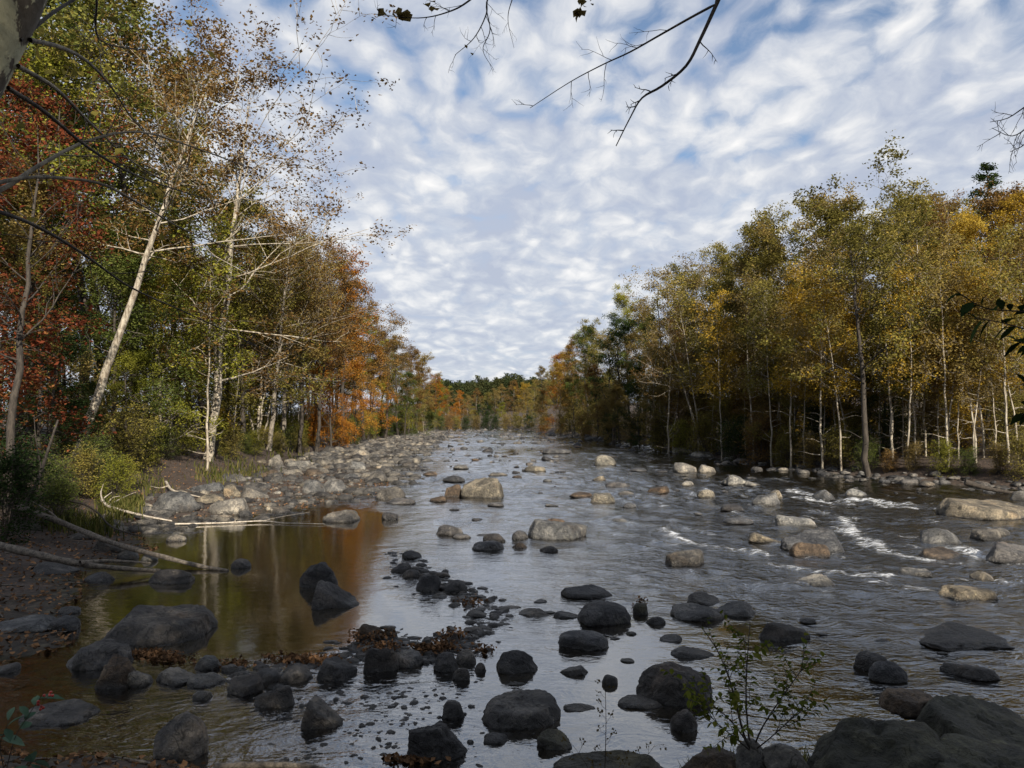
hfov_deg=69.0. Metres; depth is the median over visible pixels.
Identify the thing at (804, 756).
grass
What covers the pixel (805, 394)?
birch tree
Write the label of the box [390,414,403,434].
bush
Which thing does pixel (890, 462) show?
bush
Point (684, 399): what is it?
birch tree
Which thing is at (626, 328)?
broadleaf tree
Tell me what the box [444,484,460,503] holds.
boulder
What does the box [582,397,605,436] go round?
bush
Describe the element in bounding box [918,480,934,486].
stone
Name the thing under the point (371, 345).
broadleaf tree
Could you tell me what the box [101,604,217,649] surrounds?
boulder
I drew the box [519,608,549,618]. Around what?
boulder
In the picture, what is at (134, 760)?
forest debris
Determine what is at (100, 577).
boulder
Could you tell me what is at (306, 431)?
bush
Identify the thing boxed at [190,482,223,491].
boulder
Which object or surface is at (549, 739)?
boulder
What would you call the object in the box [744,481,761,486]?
boulder
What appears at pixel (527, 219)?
sky
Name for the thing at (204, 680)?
boulder
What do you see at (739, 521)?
stone
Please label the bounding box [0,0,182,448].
broadleaf tree
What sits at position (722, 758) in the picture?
boulder
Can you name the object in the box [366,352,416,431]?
maple tree
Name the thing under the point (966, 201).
broadleaf tree
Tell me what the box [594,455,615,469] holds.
boulder
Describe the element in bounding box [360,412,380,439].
bush
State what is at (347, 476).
stone
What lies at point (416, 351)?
broadleaf tree
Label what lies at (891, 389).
birch tree
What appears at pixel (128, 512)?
driftwood
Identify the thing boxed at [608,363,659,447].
maple tree
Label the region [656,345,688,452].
birch tree
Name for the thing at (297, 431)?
bush
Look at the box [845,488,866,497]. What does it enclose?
boulder
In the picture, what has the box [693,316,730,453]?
birch tree
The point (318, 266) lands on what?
broadleaf tree
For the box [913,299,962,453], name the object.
birch tree
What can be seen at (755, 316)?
birch tree
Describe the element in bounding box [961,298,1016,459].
birch tree
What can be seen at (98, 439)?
bush
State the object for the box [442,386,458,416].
broadleaf tree
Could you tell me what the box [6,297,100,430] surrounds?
maple tree
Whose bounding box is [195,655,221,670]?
boulder
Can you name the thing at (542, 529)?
boulder
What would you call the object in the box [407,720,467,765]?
boulder
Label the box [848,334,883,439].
birch tree
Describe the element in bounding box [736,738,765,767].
boulder
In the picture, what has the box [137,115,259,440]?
broadleaf tree
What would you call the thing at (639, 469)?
stone
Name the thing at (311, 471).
stone
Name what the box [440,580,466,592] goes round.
boulder
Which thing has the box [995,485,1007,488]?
stone
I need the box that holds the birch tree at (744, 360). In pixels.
[730,293,778,438]
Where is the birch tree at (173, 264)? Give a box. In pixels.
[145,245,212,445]
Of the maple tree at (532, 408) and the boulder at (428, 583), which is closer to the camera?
the boulder at (428, 583)
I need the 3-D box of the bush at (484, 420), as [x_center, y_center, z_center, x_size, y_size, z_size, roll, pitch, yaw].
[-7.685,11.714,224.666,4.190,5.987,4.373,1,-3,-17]
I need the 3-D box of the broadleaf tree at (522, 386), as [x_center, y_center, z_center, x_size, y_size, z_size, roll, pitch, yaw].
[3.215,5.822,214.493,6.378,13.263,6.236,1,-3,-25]
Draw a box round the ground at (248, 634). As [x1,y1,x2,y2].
[0,386,1023,767]
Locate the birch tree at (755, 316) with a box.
[737,277,796,465]
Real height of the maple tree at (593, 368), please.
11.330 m
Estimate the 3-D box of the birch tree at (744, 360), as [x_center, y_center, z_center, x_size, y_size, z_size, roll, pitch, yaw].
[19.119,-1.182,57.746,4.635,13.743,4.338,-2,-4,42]
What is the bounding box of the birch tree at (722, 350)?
[708,330,745,442]
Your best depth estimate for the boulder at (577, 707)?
7.69 m
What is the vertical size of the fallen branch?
0.800 m
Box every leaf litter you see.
[0,447,388,663]
[0,745,212,767]
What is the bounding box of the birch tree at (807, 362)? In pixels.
[783,289,825,458]
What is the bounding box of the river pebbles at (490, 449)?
[394,428,947,494]
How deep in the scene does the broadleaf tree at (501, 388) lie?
224.27 m
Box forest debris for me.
[0,490,331,767]
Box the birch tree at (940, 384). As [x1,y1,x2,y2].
[924,267,989,450]
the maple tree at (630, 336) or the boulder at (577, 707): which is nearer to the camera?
the boulder at (577, 707)
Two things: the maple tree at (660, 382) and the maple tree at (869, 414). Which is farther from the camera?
the maple tree at (660, 382)
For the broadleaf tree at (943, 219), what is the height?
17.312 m
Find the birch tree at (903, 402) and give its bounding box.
[873,325,927,456]
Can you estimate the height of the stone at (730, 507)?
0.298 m
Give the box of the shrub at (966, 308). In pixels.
[946,290,1023,424]
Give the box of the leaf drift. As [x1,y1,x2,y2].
[131,592,648,766]
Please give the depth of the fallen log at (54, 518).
15.95 m
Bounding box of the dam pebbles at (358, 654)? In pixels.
[195,546,525,690]
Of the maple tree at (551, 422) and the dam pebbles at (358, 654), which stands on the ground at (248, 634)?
the maple tree at (551, 422)
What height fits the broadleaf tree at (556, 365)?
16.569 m
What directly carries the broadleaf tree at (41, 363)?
on the ground at (248, 634)
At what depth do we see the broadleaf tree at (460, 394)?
240.53 m
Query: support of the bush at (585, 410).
on the ground at (248, 634)
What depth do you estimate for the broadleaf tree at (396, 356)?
100.33 m
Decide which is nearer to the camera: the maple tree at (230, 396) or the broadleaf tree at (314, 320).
the maple tree at (230, 396)
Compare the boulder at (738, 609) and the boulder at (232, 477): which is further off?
the boulder at (232, 477)
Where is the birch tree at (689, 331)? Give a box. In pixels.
[651,265,722,450]
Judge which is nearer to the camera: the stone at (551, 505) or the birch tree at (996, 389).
the stone at (551, 505)
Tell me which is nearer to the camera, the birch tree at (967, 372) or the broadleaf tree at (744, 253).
the birch tree at (967, 372)
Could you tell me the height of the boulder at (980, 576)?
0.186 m
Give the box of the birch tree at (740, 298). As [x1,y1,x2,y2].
[711,261,775,456]
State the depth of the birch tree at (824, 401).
44.30 m
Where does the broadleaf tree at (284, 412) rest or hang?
on the ground at (248, 634)
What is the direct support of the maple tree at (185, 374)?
on the ground at (248, 634)
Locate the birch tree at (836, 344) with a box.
[803,283,869,460]
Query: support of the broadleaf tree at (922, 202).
on the ground at (248, 634)
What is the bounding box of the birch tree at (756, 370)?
[735,313,778,438]
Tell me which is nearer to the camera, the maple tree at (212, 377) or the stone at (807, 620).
the stone at (807, 620)
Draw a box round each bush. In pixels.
[0,429,66,514]
[0,438,62,544]
[33,450,80,503]
[33,469,83,528]
[52,411,90,455]
[55,441,109,501]
[63,427,123,482]
[80,448,127,495]
[90,451,141,503]
[97,396,165,476]
[115,454,141,491]
[129,425,165,465]
[149,447,160,465]
[154,421,179,459]
[173,446,180,455]
[175,429,194,455]
[216,407,233,439]
[216,441,229,456]
[218,423,246,460]
[235,415,256,435]
[236,429,254,453]
[247,428,264,455]
[252,408,269,433]
[257,425,274,446]
[272,430,289,452]
[274,410,290,434]
[281,424,297,447]
[287,427,309,453]
[288,408,308,427]
[291,424,308,442]
[294,421,314,445]
[304,404,337,447]
[327,415,350,445]
[329,407,349,436]
[345,411,366,443]
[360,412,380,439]
[376,406,395,436]
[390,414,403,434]
[394,408,410,434]
[406,413,416,433]
[410,410,426,431]
[421,408,437,430]
[435,414,445,430]
[443,414,455,429]
[450,415,462,428]
[461,415,472,427]
[470,415,480,427]
[480,414,491,427]
[489,414,499,427]
[499,413,511,428]
[511,412,522,428]
[521,411,536,430]
[536,409,550,431]
[554,408,572,435]
[559,398,583,433]
[572,396,601,433]
[573,391,591,422]
[573,409,595,436]
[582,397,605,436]
[586,386,631,440]
[617,409,648,448]
[638,407,678,450]
[663,378,717,445]
[665,416,694,453]
[681,409,722,453]
[697,385,755,451]
[712,414,750,460]
[732,408,782,465]
[738,390,799,457]
[768,424,802,467]
[787,398,844,458]
[794,430,834,468]
[817,423,859,469]
[829,393,883,457]
[847,435,883,470]
[867,404,913,455]
[880,448,900,472]
[899,396,956,457]
[903,441,928,471]
[926,438,960,476]
[933,400,992,454]
[954,445,986,475]
[978,382,1023,457]
[985,438,1013,475]
[1001,429,1023,481]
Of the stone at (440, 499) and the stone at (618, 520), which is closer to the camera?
the stone at (618, 520)
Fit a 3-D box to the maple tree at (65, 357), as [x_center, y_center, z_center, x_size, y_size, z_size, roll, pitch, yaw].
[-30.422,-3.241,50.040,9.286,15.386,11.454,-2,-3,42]
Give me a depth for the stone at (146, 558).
15.60 m
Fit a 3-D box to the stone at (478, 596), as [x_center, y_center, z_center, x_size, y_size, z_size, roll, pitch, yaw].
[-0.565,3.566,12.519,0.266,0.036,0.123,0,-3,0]
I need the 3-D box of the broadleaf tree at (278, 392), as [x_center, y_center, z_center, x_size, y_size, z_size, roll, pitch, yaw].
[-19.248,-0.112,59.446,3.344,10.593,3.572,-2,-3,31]
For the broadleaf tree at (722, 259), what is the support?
on the ground at (248, 634)
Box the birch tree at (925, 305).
[885,246,955,456]
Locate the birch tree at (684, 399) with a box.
[671,343,706,449]
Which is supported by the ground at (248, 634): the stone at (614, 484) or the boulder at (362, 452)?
the boulder at (362, 452)
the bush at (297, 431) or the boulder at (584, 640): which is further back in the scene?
the bush at (297, 431)
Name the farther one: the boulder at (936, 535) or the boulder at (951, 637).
the boulder at (936, 535)
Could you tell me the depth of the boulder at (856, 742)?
5.07 m
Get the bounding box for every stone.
[140,555,157,561]
[166,534,186,541]
[192,690,212,701]
[231,558,250,568]
[261,469,278,476]
[304,468,323,475]
[323,640,338,642]
[334,653,348,657]
[343,473,358,478]
[380,625,395,627]
[382,512,397,519]
[384,627,397,636]
[402,569,420,577]
[413,566,423,569]
[416,563,426,566]
[423,471,436,476]
[429,496,446,501]
[438,572,449,577]
[443,475,464,482]
[447,633,458,643]
[453,465,468,469]
[453,668,469,682]
[463,627,481,632]
[465,619,476,623]
[466,610,486,617]
[470,595,485,597]
[474,662,485,674]
[487,502,503,506]
[488,472,507,476]
[489,610,502,614]
[503,605,520,608]
[508,682,525,685]
[512,530,527,541]
[512,542,526,549]
[534,599,546,603]
[540,546,557,553]
[541,456,553,459]
[545,504,557,506]
[548,518,564,521]
[584,437,596,440]
[602,674,617,687]
[605,482,630,488]
[611,518,627,524]
[616,491,634,497]
[620,658,633,662]
[623,503,635,508]
[626,631,635,634]
[629,467,647,471]
[633,603,648,616]
[645,616,665,625]
[655,470,667,473]
[672,447,691,453]
[691,451,713,457]
[720,504,743,512]
[723,517,753,524]
[733,458,747,462]
[751,467,762,470]
[777,467,788,470]
[797,470,809,474]
[799,618,815,623]
[875,638,889,642]
[879,479,890,483]
[899,478,918,486]
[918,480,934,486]
[974,481,990,485]
[994,527,1009,538]
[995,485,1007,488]
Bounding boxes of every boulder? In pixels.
[0,614,56,632]
[0,662,20,674]
[18,699,99,726]
[33,561,80,574]
[49,615,80,631]
[56,606,80,614]
[66,639,133,670]
[69,531,91,539]
[84,571,114,583]
[94,541,124,552]
[94,653,135,697]
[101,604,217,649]
[116,550,138,559]
[127,670,152,694]
[148,569,194,584]
[152,491,200,512]
[153,711,208,763]
[156,667,194,688]
[187,672,226,688]
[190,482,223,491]
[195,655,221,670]
[196,494,224,503]
[208,498,248,514]
[221,473,247,481]
[223,484,240,496]
[227,674,264,699]
[240,484,269,498]
[254,685,294,714]
[256,668,280,685]
[268,454,283,466]
[279,663,313,684]
[287,460,310,467]
[299,562,337,590]
[300,695,342,738]
[302,480,324,493]
[311,580,359,615]
[316,656,356,685]
[322,510,359,522]
[323,479,346,491]
[350,461,365,469]
[352,449,369,454]
[356,624,382,641]
[363,648,398,680]
[368,472,387,481]
[375,486,405,501]
[386,498,415,505]
[390,563,411,575]
[397,649,422,674]
[402,550,421,559]
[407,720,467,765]
[416,574,440,595]
[433,652,457,674]
[435,524,462,537]
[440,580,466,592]
[441,700,464,722]
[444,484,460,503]
[452,534,470,540]
[456,649,475,665]
[461,477,503,506]
[472,540,503,551]
[481,689,560,733]
[483,533,505,541]
[483,732,506,744]
[496,650,537,676]
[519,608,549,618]
[524,466,545,474]
[528,519,586,549]
[537,729,571,752]
[542,448,571,453]
[553,611,576,619]
[553,750,662,767]
[558,630,608,650]
[560,665,587,676]
[561,584,612,600]
[563,703,594,711]
[569,492,592,500]
[577,600,630,628]
[590,493,614,509]
[592,476,605,483]
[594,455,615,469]
[617,694,662,709]
[636,662,712,710]
[647,486,669,495]
[659,634,681,642]
[665,549,704,574]
[670,603,723,621]
[670,709,697,735]
[671,646,713,658]
[673,463,696,479]
[681,481,693,488]
[681,747,735,767]
[687,591,720,606]
[697,489,714,500]
[698,464,715,478]
[717,601,755,619]
[720,475,745,490]
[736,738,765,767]
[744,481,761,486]
[748,532,780,544]
[751,492,779,511]
[758,622,809,642]
[762,743,809,767]
[769,489,781,500]
[775,515,816,530]
[780,527,844,560]
[789,542,829,561]
[794,573,835,590]
[806,717,946,767]
[812,490,834,501]
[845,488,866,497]
[853,651,887,672]
[868,661,907,685]
[878,688,932,719]
[898,567,931,578]
[914,694,1023,748]
[916,622,1014,651]
[919,546,960,562]
[920,527,961,547]
[934,733,1023,767]
[935,498,1023,527]
[936,584,998,604]
[939,662,1000,681]
[969,571,994,581]
[970,529,1001,546]
[986,541,1023,569]
[1010,491,1023,503]
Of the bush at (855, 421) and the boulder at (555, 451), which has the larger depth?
the boulder at (555, 451)
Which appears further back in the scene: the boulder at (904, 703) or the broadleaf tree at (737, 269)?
the broadleaf tree at (737, 269)
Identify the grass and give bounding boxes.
[31,438,311,540]
[677,743,814,767]
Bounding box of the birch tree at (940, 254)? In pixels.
[890,227,987,465]
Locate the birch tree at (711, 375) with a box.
[681,286,744,459]
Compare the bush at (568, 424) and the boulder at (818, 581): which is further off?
the bush at (568, 424)
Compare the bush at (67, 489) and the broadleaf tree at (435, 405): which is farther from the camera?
the broadleaf tree at (435, 405)
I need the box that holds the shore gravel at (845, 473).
[536,431,1023,497]
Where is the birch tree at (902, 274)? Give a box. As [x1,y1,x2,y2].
[871,257,950,468]
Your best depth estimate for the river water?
17.27 m
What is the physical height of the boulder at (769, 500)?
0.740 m
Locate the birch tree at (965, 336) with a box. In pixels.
[929,253,1010,460]
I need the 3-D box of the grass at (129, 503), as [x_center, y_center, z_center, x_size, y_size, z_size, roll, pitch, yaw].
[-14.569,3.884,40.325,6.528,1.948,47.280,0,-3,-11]
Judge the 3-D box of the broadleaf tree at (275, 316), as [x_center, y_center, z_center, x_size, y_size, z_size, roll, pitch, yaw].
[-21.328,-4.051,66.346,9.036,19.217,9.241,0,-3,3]
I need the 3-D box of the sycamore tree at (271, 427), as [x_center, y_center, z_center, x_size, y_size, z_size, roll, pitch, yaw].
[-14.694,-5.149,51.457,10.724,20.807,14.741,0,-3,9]
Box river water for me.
[0,426,1023,760]
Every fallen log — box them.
[0,542,160,572]
[17,501,228,570]
[214,761,325,767]
[964,479,1014,493]
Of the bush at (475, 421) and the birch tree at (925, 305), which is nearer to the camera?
the birch tree at (925, 305)
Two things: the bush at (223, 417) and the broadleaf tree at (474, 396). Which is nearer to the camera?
the bush at (223, 417)
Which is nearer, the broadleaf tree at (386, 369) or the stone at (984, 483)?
the stone at (984, 483)
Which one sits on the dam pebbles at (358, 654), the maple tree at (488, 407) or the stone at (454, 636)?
the stone at (454, 636)
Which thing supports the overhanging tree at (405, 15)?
on the ground at (248, 634)
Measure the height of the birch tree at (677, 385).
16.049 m
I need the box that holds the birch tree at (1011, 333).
[956,256,1023,455]
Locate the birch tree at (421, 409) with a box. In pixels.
[414,379,426,431]
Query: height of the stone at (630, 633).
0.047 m
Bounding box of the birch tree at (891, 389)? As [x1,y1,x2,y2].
[862,300,920,454]
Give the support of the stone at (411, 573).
on the dam pebbles at (358, 654)
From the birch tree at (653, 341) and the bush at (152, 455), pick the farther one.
the birch tree at (653, 341)
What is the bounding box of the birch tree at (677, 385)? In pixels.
[641,285,702,459]
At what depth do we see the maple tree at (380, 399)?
97.23 m
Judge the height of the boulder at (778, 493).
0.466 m
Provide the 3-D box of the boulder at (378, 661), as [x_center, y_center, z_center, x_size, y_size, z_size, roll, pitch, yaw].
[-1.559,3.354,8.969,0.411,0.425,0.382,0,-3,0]
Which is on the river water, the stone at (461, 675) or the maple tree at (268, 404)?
the stone at (461, 675)
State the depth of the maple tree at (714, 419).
62.35 m
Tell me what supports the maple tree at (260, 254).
on the ground at (248, 634)
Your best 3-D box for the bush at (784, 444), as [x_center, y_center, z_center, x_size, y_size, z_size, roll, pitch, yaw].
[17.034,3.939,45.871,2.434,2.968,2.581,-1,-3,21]
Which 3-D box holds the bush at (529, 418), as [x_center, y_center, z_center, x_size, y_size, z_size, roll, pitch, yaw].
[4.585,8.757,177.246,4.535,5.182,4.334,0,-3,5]
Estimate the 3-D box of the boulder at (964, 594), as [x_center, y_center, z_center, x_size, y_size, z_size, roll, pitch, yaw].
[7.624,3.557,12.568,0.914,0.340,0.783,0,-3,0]
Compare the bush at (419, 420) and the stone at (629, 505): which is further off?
the bush at (419, 420)
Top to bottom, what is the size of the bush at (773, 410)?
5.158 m
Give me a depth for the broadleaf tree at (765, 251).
52.85 m
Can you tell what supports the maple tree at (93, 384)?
on the ground at (248, 634)
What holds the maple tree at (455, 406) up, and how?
on the ground at (248, 634)
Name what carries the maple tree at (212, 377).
on the ground at (248, 634)
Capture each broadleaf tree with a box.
[0,0,175,445]
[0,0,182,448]
[0,21,154,448]
[0,24,86,327]
[0,242,107,464]
[0,289,107,459]
[1,0,205,414]
[6,82,100,362]
[8,109,170,438]
[28,213,209,454]
[38,0,224,448]
[81,329,175,455]
[87,245,236,453]
[106,59,271,438]
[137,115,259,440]
[177,245,263,430]
[222,296,263,437]
[238,233,322,414]
[245,209,337,444]
[245,272,283,432]
[253,325,289,432]
[259,241,351,455]
[260,231,348,408]
[271,235,333,419]
[278,312,320,423]
[282,233,355,432]
[290,238,368,451]
[301,271,378,436]
[307,233,383,444]
[321,304,393,406]
[332,276,411,439]
[332,307,390,414]
[361,315,392,418]
[362,312,415,438]
[365,332,404,425]
[381,334,415,434]
[391,344,433,433]
[403,351,441,430]
[415,362,439,430]
[421,373,448,429]
[434,380,451,426]
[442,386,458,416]
[451,390,470,425]
[461,394,475,420]
[470,388,483,416]
[479,391,493,416]
[486,388,503,424]
[493,384,509,417]
[501,379,522,425]
[513,382,530,424]
[517,387,537,428]
[526,380,537,419]
[529,366,554,424]
[544,359,573,426]
[552,345,583,429]
[556,334,604,433]
[561,325,613,422]
[566,317,621,436]
[576,349,608,410]
[582,329,632,399]
[583,310,655,443]
[607,283,656,439]
[608,296,668,438]
[617,314,674,446]
[618,264,685,442]
[636,375,686,439]
[645,261,723,427]
[666,251,727,387]
[670,288,716,447]
[683,240,760,443]
[687,254,746,428]
[700,239,765,431]
[702,203,861,446]
[719,236,786,420]
[737,200,821,445]
[746,242,816,430]
[751,177,898,436]
[774,224,890,404]
[781,193,904,446]
[842,176,943,438]
[848,188,1013,430]
[848,216,927,425]
[888,190,958,434]
[916,189,994,410]
[924,194,985,412]
[945,176,1023,426]
[973,185,1023,331]
[992,217,1023,360]
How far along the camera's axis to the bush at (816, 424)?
45.63 m
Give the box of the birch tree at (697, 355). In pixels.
[664,302,712,446]
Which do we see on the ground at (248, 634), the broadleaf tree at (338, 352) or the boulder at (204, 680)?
the broadleaf tree at (338, 352)
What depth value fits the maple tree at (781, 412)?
51.24 m
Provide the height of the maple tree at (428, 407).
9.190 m
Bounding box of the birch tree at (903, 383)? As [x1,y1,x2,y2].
[872,280,944,456]
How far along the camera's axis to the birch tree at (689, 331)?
58.16 m
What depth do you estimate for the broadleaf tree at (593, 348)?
106.71 m
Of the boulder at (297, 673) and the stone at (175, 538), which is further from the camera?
the stone at (175, 538)
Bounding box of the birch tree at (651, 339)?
[638,317,675,440]
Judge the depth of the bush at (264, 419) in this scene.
59.80 m
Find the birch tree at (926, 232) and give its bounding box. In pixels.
[851,190,975,447]
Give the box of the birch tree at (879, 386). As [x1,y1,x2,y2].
[854,300,907,456]
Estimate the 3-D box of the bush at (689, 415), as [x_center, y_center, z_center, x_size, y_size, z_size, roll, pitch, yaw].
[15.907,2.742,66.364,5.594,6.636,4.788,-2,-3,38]
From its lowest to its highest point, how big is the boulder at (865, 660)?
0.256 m
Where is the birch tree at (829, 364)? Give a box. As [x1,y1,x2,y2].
[805,301,853,450]
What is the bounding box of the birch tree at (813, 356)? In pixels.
[777,234,864,468]
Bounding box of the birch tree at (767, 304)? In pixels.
[736,270,789,456]
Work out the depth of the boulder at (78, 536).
17.75 m
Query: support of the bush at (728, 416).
on the ground at (248, 634)
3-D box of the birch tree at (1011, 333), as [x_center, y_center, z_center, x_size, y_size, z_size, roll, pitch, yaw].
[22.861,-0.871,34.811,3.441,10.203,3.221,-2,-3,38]
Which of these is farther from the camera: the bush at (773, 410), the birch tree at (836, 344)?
the bush at (773, 410)
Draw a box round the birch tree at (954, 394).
[932,311,982,456]
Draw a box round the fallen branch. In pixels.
[4,497,139,536]
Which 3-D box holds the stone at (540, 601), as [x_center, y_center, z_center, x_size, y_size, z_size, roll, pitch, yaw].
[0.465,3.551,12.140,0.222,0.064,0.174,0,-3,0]
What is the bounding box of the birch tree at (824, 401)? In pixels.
[798,321,846,458]
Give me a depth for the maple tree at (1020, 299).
46.56 m
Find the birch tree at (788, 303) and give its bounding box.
[755,252,835,466]
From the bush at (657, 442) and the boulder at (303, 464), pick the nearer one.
the boulder at (303, 464)
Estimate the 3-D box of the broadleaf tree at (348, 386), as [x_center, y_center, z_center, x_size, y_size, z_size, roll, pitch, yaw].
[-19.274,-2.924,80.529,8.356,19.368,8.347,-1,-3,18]
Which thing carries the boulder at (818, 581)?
on the river water
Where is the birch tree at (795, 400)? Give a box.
[772,320,817,454]
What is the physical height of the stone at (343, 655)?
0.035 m
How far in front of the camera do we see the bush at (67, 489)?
19.33 m
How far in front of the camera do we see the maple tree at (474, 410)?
228.10 m
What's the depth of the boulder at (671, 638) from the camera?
10.04 m
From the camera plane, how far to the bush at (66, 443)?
29.71 m
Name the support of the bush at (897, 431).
on the ground at (248, 634)
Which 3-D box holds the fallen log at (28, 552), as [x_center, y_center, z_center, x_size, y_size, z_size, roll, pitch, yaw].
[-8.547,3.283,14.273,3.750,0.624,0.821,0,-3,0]
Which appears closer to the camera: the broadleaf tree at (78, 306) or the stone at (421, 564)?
the stone at (421, 564)
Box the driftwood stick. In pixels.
[175,512,321,524]
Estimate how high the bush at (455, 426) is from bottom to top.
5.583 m
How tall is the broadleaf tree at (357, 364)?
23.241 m
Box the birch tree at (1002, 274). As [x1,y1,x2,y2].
[948,216,1023,462]
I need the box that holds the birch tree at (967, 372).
[947,288,1015,466]
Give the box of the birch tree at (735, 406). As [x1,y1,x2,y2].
[725,351,758,454]
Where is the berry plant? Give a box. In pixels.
[0,691,64,767]
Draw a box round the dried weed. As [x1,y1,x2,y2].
[561,679,666,767]
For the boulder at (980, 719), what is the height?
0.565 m
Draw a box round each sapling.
[23,417,58,504]
[660,610,831,754]
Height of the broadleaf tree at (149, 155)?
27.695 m
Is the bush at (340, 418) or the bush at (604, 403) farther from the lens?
the bush at (604, 403)
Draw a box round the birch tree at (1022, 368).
[966,257,1023,447]
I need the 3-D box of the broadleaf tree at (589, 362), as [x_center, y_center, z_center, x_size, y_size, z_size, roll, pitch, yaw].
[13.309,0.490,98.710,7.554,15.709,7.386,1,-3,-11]
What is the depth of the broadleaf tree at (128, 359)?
33.17 m
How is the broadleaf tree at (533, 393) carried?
on the ground at (248, 634)
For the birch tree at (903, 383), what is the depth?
38.00 m
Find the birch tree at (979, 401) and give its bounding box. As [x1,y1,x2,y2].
[933,238,1019,457]
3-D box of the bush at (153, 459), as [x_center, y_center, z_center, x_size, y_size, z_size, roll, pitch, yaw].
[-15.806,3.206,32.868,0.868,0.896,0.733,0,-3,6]
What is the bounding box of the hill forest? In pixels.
[422,368,615,416]
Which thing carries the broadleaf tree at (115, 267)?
on the ground at (248, 634)
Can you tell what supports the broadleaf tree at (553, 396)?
on the ground at (248, 634)
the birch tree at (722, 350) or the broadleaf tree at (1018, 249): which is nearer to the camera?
the broadleaf tree at (1018, 249)
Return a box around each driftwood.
[100,481,171,521]
[151,481,199,496]
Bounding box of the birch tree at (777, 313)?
[756,297,797,457]
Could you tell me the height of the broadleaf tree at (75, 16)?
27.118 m
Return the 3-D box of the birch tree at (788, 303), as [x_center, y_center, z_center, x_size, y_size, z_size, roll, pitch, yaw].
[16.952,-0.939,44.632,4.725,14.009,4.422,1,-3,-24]
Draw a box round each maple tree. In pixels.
[0,56,141,519]
[0,106,117,458]
[0,151,121,456]
[0,211,79,428]
[2,213,111,423]
[4,249,131,429]
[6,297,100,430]
[56,380,109,448]
[63,221,243,439]
[63,261,168,417]
[91,246,211,428]
[142,221,259,433]
[152,190,341,443]
[155,269,253,431]
[180,294,271,434]
[182,267,281,422]
[205,284,304,428]
[206,332,280,435]
[239,348,312,431]
[246,299,339,442]
[266,293,345,425]
[277,307,351,419]
[304,314,371,414]
[304,318,362,446]
[326,330,385,443]
[339,341,401,438]
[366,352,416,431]
[389,370,432,435]
[398,374,427,430]
[420,392,442,430]
[436,399,454,427]
[449,402,461,427]
[458,405,470,427]
[467,406,479,427]
[476,404,488,427]
[482,405,494,427]
[495,401,506,427]
[507,400,522,424]
[519,400,533,427]
[525,390,553,430]
[535,351,581,432]
[556,374,588,435]
[573,364,605,439]
[597,379,642,445]
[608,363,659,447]
[612,330,659,440]
[631,340,705,450]
[637,321,692,429]
[664,309,734,431]
[680,380,717,440]
[685,313,765,446]
[700,301,749,424]
[716,320,807,442]
[746,336,834,457]
[756,376,809,450]
[764,281,864,440]
[793,313,873,434]
[806,275,897,448]
[826,287,914,420]
[843,319,925,453]
[845,307,955,431]
[853,379,881,442]
[880,307,979,446]
[886,294,954,421]
[903,199,1023,440]
[912,320,1003,430]
[918,369,956,439]
[928,292,1014,428]
[930,294,1023,446]
[978,291,1023,416]
[978,332,1023,444]
[992,376,1023,430]
[994,294,1023,426]
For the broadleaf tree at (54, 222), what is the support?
on the ground at (248, 634)
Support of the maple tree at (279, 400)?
on the ground at (248, 634)
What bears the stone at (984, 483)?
on the ground at (248, 634)
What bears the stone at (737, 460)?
on the ground at (248, 634)
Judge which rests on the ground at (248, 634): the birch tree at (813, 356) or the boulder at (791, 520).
the birch tree at (813, 356)
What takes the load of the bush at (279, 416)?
on the ground at (248, 634)
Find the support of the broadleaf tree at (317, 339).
on the ground at (248, 634)
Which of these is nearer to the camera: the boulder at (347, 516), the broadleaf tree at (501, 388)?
the boulder at (347, 516)
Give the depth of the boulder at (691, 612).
11.12 m
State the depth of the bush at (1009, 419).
35.59 m
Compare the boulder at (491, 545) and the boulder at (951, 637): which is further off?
the boulder at (491, 545)
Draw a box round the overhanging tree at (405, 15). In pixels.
[372,0,1023,173]
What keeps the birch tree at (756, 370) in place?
on the ground at (248, 634)
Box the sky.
[0,0,1023,413]
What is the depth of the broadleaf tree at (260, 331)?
71.10 m
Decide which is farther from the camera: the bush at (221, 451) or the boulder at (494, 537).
the bush at (221, 451)
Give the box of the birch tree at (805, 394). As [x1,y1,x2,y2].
[775,298,835,465]
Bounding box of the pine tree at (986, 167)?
[930,162,1023,421]
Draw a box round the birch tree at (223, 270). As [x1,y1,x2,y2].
[156,210,257,470]
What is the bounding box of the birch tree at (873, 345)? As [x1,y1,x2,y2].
[835,217,931,465]
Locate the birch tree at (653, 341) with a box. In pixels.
[628,329,668,448]
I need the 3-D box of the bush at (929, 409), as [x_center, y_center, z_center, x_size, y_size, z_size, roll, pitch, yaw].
[21.828,2.230,38.916,2.871,3.502,3.045,-1,-3,29]
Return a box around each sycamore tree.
[0,0,283,355]
[64,0,341,459]
[94,0,416,461]
[190,201,342,440]
[209,158,393,450]
[278,263,371,432]
[627,300,701,444]
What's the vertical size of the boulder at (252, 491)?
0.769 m
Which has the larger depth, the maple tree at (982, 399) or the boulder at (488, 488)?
the maple tree at (982, 399)
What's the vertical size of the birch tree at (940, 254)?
12.172 m
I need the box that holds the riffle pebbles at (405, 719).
[238,672,536,767]
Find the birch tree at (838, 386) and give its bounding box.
[788,256,869,471]
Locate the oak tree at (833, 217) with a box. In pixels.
[755,129,944,477]
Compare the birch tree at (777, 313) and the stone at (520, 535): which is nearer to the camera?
the stone at (520, 535)
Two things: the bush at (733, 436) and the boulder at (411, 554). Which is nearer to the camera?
the boulder at (411, 554)

